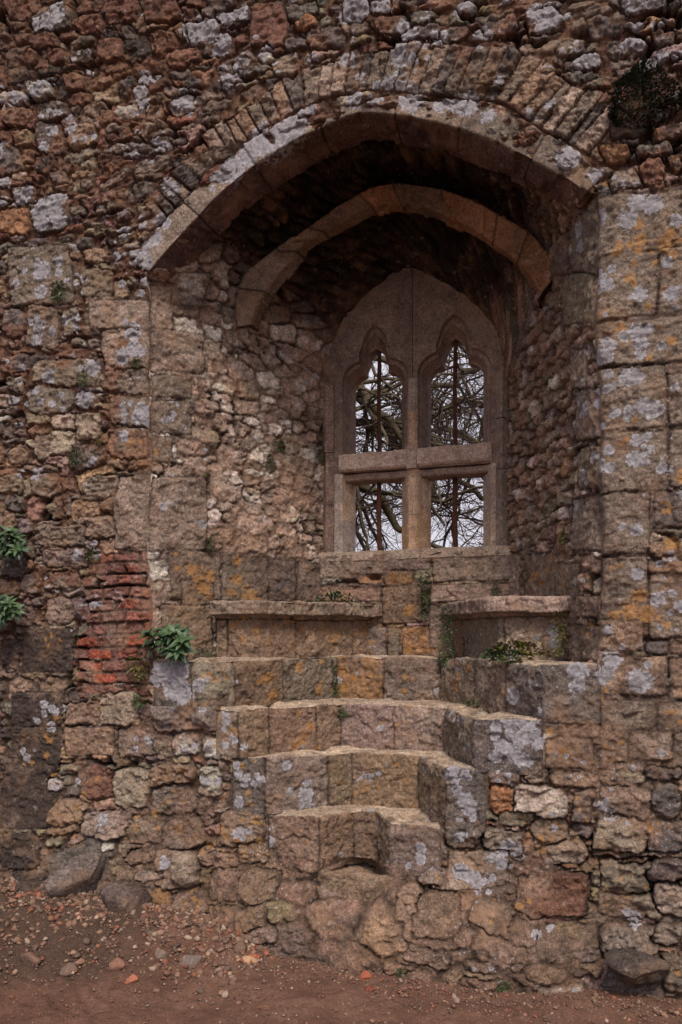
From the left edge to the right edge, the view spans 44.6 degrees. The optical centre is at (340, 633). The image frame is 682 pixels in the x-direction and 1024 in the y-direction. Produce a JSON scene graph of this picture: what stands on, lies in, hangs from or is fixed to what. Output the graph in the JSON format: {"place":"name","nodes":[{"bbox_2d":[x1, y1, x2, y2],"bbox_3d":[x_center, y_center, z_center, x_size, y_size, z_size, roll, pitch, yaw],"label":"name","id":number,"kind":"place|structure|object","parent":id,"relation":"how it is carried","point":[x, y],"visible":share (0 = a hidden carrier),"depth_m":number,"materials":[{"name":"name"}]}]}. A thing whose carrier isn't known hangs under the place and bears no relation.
{"place":"outdoors","nodes":[
{"label":"outdoors","id":0,"kind":"place"},
{"bbox_2d":[0,881,681,1023],"bbox_3d":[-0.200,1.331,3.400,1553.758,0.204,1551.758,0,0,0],"label":"ground","id":1,"kind":"structure","parent":0,"point":[159,1009],"depth_m":3.23,"materials":[{"name":"brown soil"}]},
{"bbox_2d":[15,879,42,892],"bbox_3d":[-1.487,1.274,4.084,0.216,0.135,0.112,0,0,-29],"label":"boulder","id":2,"kind":"object","parent":1,"relation":"on","point":[24,885],"visible":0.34,"depth_m":4.05,"materials":[{"name":"stone"}]},
{"bbox_2d":[19,952,40,965],"bbox_3d":[-1.292,1.360,3.479,0.096,0.061,0.049,0,0,18],"label":"loose stone","id":3,"kind":"object","parent":1,"relation":"on","point":[31,956],"visible":0.91,"depth_m":3.46,"materials":[{"name":"brown stone"}]},
{"bbox_2d":[59,962,77,976],"bbox_3d":[-1.112,1.376,3.399,0.074,0.053,0.046,0,0,-14],"label":"loose stone","id":4,"kind":"object","parent":1,"relation":"on","point":[68,968],"visible":0.98,"depth_m":3.39,"materials":[{"name":"beige stone"}]},
{"bbox_2d":[43,853,105,897],"bbox_3d":[-1.265,1.185,3.996,0.298,0.268,0.148,0,0,-9],"label":"boulder","id":5,"kind":"object","parent":1,"relation":"on","point":[78,874],"visible":0.81,"depth_m":3.95,"materials":[{"name":"grey stone"}]},
{"bbox_2d":[109,957,124,970],"bbox_3d":[-0.923,1.369,3.440,0.068,0.057,0.059,0,0,0],"label":"loose stone","id":6,"kind":"object","parent":1,"relation":"on","point":[117,963],"visible":0.95,"depth_m":3.42,"materials":[{"name":"pink stone"}]},
{"bbox_2d":[99,883,152,913],"bbox_3d":[-1.007,1.252,3.876,0.216,0.193,0.233,0,0,41],"label":"boulder","id":7,"kind":"object","parent":1,"relation":"on","point":[121,899],"visible":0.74,"depth_m":3.79,"materials":[{"name":"stone"}]},
{"bbox_2d":[124,974,137,983],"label":"loose stone","id":8,"kind":"object","parent":1,"relation":"on","point":[132,978],"visible":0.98,"depth_m":3.33,"materials":[{"name":"orange stone"}]},
{"bbox_2d":[154,949,167,959],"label":"loose stone","id":9,"kind":"object","parent":1,"relation":"on","point":[161,954],"visible":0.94,"depth_m":3.50,"materials":[{"name":"grey stone"}]},
{"bbox_2d":[236,956,258,963],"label":"loose stone","id":10,"kind":"object","parent":1,"relation":"on","point":[247,959],"visible":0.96,"depth_m":3.48,"materials":[{"name":"beige stone"}]},
{"bbox_2d":[0,0,681,999],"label":"castle wall","id":11,"kind":"structure","parent":1,"relation":"on","point":[246,230],"depth_m":3.98,"materials":[{"name":"stone"}]},
{"bbox_2d":[0,594,25,628],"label":"leafy plant","id":12,"kind":"object","parent":11,"relation":"attached to","point":[9,608],"visible":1,"depth_m":4.17,"materials":[{"name":"green plant"}]},
{"bbox_2d":[0,525,30,562],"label":"leafy plant","id":13,"kind":"object","parent":11,"relation":"attached to","point":[12,546],"visible":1,"depth_m":4.16,"materials":[{"name":"green plant"}]},
{"bbox_2d":[50,280,66,301],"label":"wall fern","id":14,"kind":"object","parent":11,"relation":"attached to","point":[56,290],"depth_m":4.17,"materials":[{"name":"green plant"}]},
{"bbox_2d":[68,449,82,465],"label":"wall fern","id":15,"kind":"object","parent":11,"relation":"attached to","point":[72,453],"depth_m":4.13,"materials":[{"name":"green plant"}]},
{"bbox_2d":[75,371,87,385],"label":"wall fern","id":16,"kind":"object","parent":11,"relation":"attached to","point":[80,379],"depth_m":4.12,"materials":[{"name":"green plant"}]},
{"bbox_2d":[84,545,97,562],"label":"wall fern","id":17,"kind":"object","parent":11,"relation":"attached to","point":[90,553],"depth_m":4.10,"materials":[{"name":"green plant"}]},
{"bbox_2d":[125,651,149,681],"bbox_3d":[-0.986,0.159,4.000,0.145,0.150,0.037,0,0,20],"label":"moss tuft","id":18,"kind":"object","parent":11,"relation":"attached to","point":[135,668],"visible":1,"depth_m":4.00,"materials":[{"name":"green plant"}]},
{"bbox_2d":[132,355,142,367],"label":"wall fern","id":19,"kind":"object","parent":11,"relation":"attached to","point":[136,362],"depth_m":4.01,"materials":[{"name":"green plant"}]},
{"bbox_2d":[131,692,146,709],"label":"wall fern","id":20,"kind":"object","parent":11,"relation":"attached to","point":[138,702],"depth_m":4.01,"materials":[{"name":"green plant"}]},
{"bbox_2d":[134,624,197,666],"bbox_3d":[-0.821,0.056,3.954,0.300,0.208,0.196,0,0,12],"label":"leafy plant","id":21,"kind":"object","parent":11,"relation":"on","point":[175,648],"visible":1,"depth_m":3.91,"materials":[{"name":"green plant"}]},
{"bbox_2d":[196,640,211,657],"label":"wall fern","id":22,"kind":"object","parent":11,"relation":"on","point":[200,648],"depth_m":4.09,"materials":[{"name":"green plant"}]},
{"bbox_2d":[203,537,215,551],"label":"wall fern","id":23,"kind":"object","parent":11,"relation":"attached to","point":[209,538],"depth_m":4.25,"materials":[{"name":"green plant"}]},
{"bbox_2d":[265,455,275,468],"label":"wall fern","id":24,"kind":"object","parent":11,"relation":"attached to","point":[270,461],"depth_m":4.52,"materials":[{"name":"green plant"}]},
{"bbox_2d":[272,435,284,452],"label":"wall fern","id":25,"kind":"object","parent":11,"relation":"attached to","point":[283,446],"depth_m":4.56,"materials":[{"name":"green plant"}]},
{"bbox_2d":[315,442,325,466],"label":"wall fern","id":26,"kind":"object","parent":11,"relation":"attached to","point":[320,450],"depth_m":4.77,"materials":[{"name":"green plant"}]},
{"bbox_2d":[315,590,353,603],"bbox_3d":[-0.039,-0.183,4.525,0.236,0.113,0.057,0,0,20],"label":"wall fern","id":27,"kind":"object","parent":11,"relation":"on","point":[335,595],"depth_m":4.52,"materials":[{"name":"green plant"}]},
{"bbox_2d":[331,678,341,697],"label":"wall fern","id":28,"kind":"object","parent":11,"relation":"on","point":[335,684],"depth_m":4.44,"materials":[{"name":"green plant"}]},
{"bbox_2d":[337,706,347,717],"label":"wall fern","id":29,"kind":"object","parent":11,"relation":"attached to","point":[343,711],"depth_m":4.14,"materials":[{"name":"green plant"}]},
{"bbox_2d":[318,268,513,562],"bbox_3d":[0.421,-1.242,4.693,1.123,1.715,0.231,0,0,20],"label":"window","id":30,"kind":"structure","parent":11,"relation":"in","point":[413,318],"depth_m":4.65,"materials":[{"name":"stone"}]},
{"bbox_2d":[416,570,432,620],"bbox_3d":[0.453,-0.207,4.525,0.097,0.280,0.038,0,0,19],"label":"ivy","id":31,"kind":"object","parent":11,"relation":"attached to","point":[424,592],"visible":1,"depth_m":4.53,"materials":[{"name":"green plant"}]},
{"bbox_2d":[436,654,447,666],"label":"wall fern","id":32,"kind":"object","parent":11,"relation":"attached to","point":[441,660],"depth_m":4.29,"materials":[{"name":"green plant"}]},
{"bbox_2d":[436,601,458,668],"bbox_3d":[0.538,0.006,4.239,0.124,0.345,0.044,0,0,21],"label":"ivy","id":33,"kind":"object","parent":11,"relation":"on","point":[448,634],"visible":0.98,"depth_m":4.25,"materials":[{"name":"green plant"}]},
{"bbox_2d":[464,697,479,707],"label":"wall fern","id":34,"kind":"object","parent":11,"relation":"on","point":[470,706],"depth_m":3.88,"materials":[{"name":"green plant"}]},
{"bbox_2d":[491,581,500,595],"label":"ivy","id":35,"kind":"object","parent":11,"relation":"on","point":[495,589],"visible":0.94,"depth_m":4.40,"materials":[{"name":"green plant"}]},
{"bbox_2d":[479,647,521,664],"bbox_3d":[0.696,0.093,3.610,0.194,0.087,0.040,0,0,21],"label":"creeper","id":36,"kind":"object","parent":11,"relation":"on","point":[502,653],"visible":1,"depth_m":3.61,"materials":[{"name":"green plant"}]},
{"bbox_2d":[486,637,553,666],"bbox_3d":[0.765,0.080,3.582,0.298,0.135,0.070,0,0,21],"label":"creeper","id":37,"kind":"object","parent":11,"relation":"on","point":[522,646],"visible":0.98,"depth_m":3.58,"materials":[{"name":"green plant"}]},
{"bbox_2d":[549,610,569,657],"bbox_3d":[0.935,0.002,3.565,0.092,0.209,0.035,0,0,22],"label":"creeper","id":38,"kind":"object","parent":11,"relation":"on","point":[560,632],"visible":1,"depth_m":3.57,"materials":[{"name":"green plant"}]},
{"bbox_2d":[557,528,565,547],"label":"moss tuft","id":39,"kind":"object","parent":11,"relation":"attached to","point":[563,536],"visible":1,"depth_m":3.62,"materials":[{"name":"green plant"}]},
{"bbox_2d":[607,57,681,132],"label":"plant","id":40,"kind":"object","parent":11,"relation":"attached to","point":[636,75],"visible":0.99,"depth_m":3.17,"materials":[{"name":"green plant"}]},
{"bbox_2d":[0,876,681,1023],"bbox_3d":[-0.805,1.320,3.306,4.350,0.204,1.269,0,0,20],"label":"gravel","id":41,"kind":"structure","parent":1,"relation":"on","point":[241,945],"depth_m":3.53,"materials":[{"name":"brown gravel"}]},
{"bbox_2d":[179,955,201,967],"bbox_3d":[-0.630,1.378,3.487,0.093,0.066,0.066,0,0,0],"label":"loose stone","id":42,"kind":"object","parent":41,"relation":"on","point":[190,960],"visible":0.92,"depth_m":3.47,"materials":[{"name":"grey stone"}]},
{"bbox_2d":[248,954,260,958],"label":"loose stone","id":43,"kind":"object","parent":41,"relation":"on","point":[256,956],"visible":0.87,"depth_m":3.51,"materials":[{"name":"stone"}]},
{"bbox_2d":[604,948,670,988],"bbox_3d":[1.115,1.276,3.132,0.233,0.150,0.133,0,0,36],"label":"boulder","id":44,"kind":"object","parent":41,"relation":"on","point":[634,969],"visible":1,"depth_m":3.10,"materials":[{"name":"grey stone"}]},
{"bbox_2d":[359,971,372,980],"bbox_3d":[0.101,1.393,3.373,0.060,0.048,0.046,0,0,0],"label":"brick fragment","id":45,"kind":"object","parent":1,"relation":"on","point":[364,975],"visible":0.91,"depth_m":3.36,"materials":[{"name":"brick"}]},
{"bbox_2d":[364,985,376,992],"bbox_3d":[0.112,1.389,3.255,0.053,0.025,0.035,0,0,-31],"label":"brick fragment","id":46,"kind":"object","parent":1,"relation":"on","point":[371,988],"visible":1,"depth_m":3.25,"materials":[{"name":"brick"}]},
{"bbox_2d":[396,967,407,977],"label":"grass sprig","id":47,"kind":"object","parent":1,"relation":"on","point":[400,971],"depth_m":3.37,"materials":[{"name":"green plant"}]},
{"bbox_2d":[356,343,483,550],"bbox_3d":[2.667,-1.906,10.533,7.910,6.634,4.051,0,0,-19],"label":"bare tree","id":48,"kind":"object","parent":1,"relation":"on","point":[462,371],"visible":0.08,"depth_m":10.00,"materials":[{"name":"brown plant"}]},
{"bbox_2d":[497,981,510,991],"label":"grass sprig","id":49,"kind":"object","parent":1,"relation":"on","point":[503,987],"depth_m":3.23,"materials":[{"name":"green plant"}]},
{"bbox_2d":[355,347,482,551],"label":"sky","id":50,"kind":"structure","parent":0,"point":[371,375],"materials":[{"name":"white"}]},
{"bbox_2d":[355,344,483,550],"bbox_3d":[-0.028,-2.508,9.231,6.466,7.841,3.910,0,0,24],"label":"bare tree","id":51,"kind":"object","parent":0,"point":[391,430],"visible":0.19,"depth_m":8.67,"materials":[{"name":"brown plant"}]}
]}

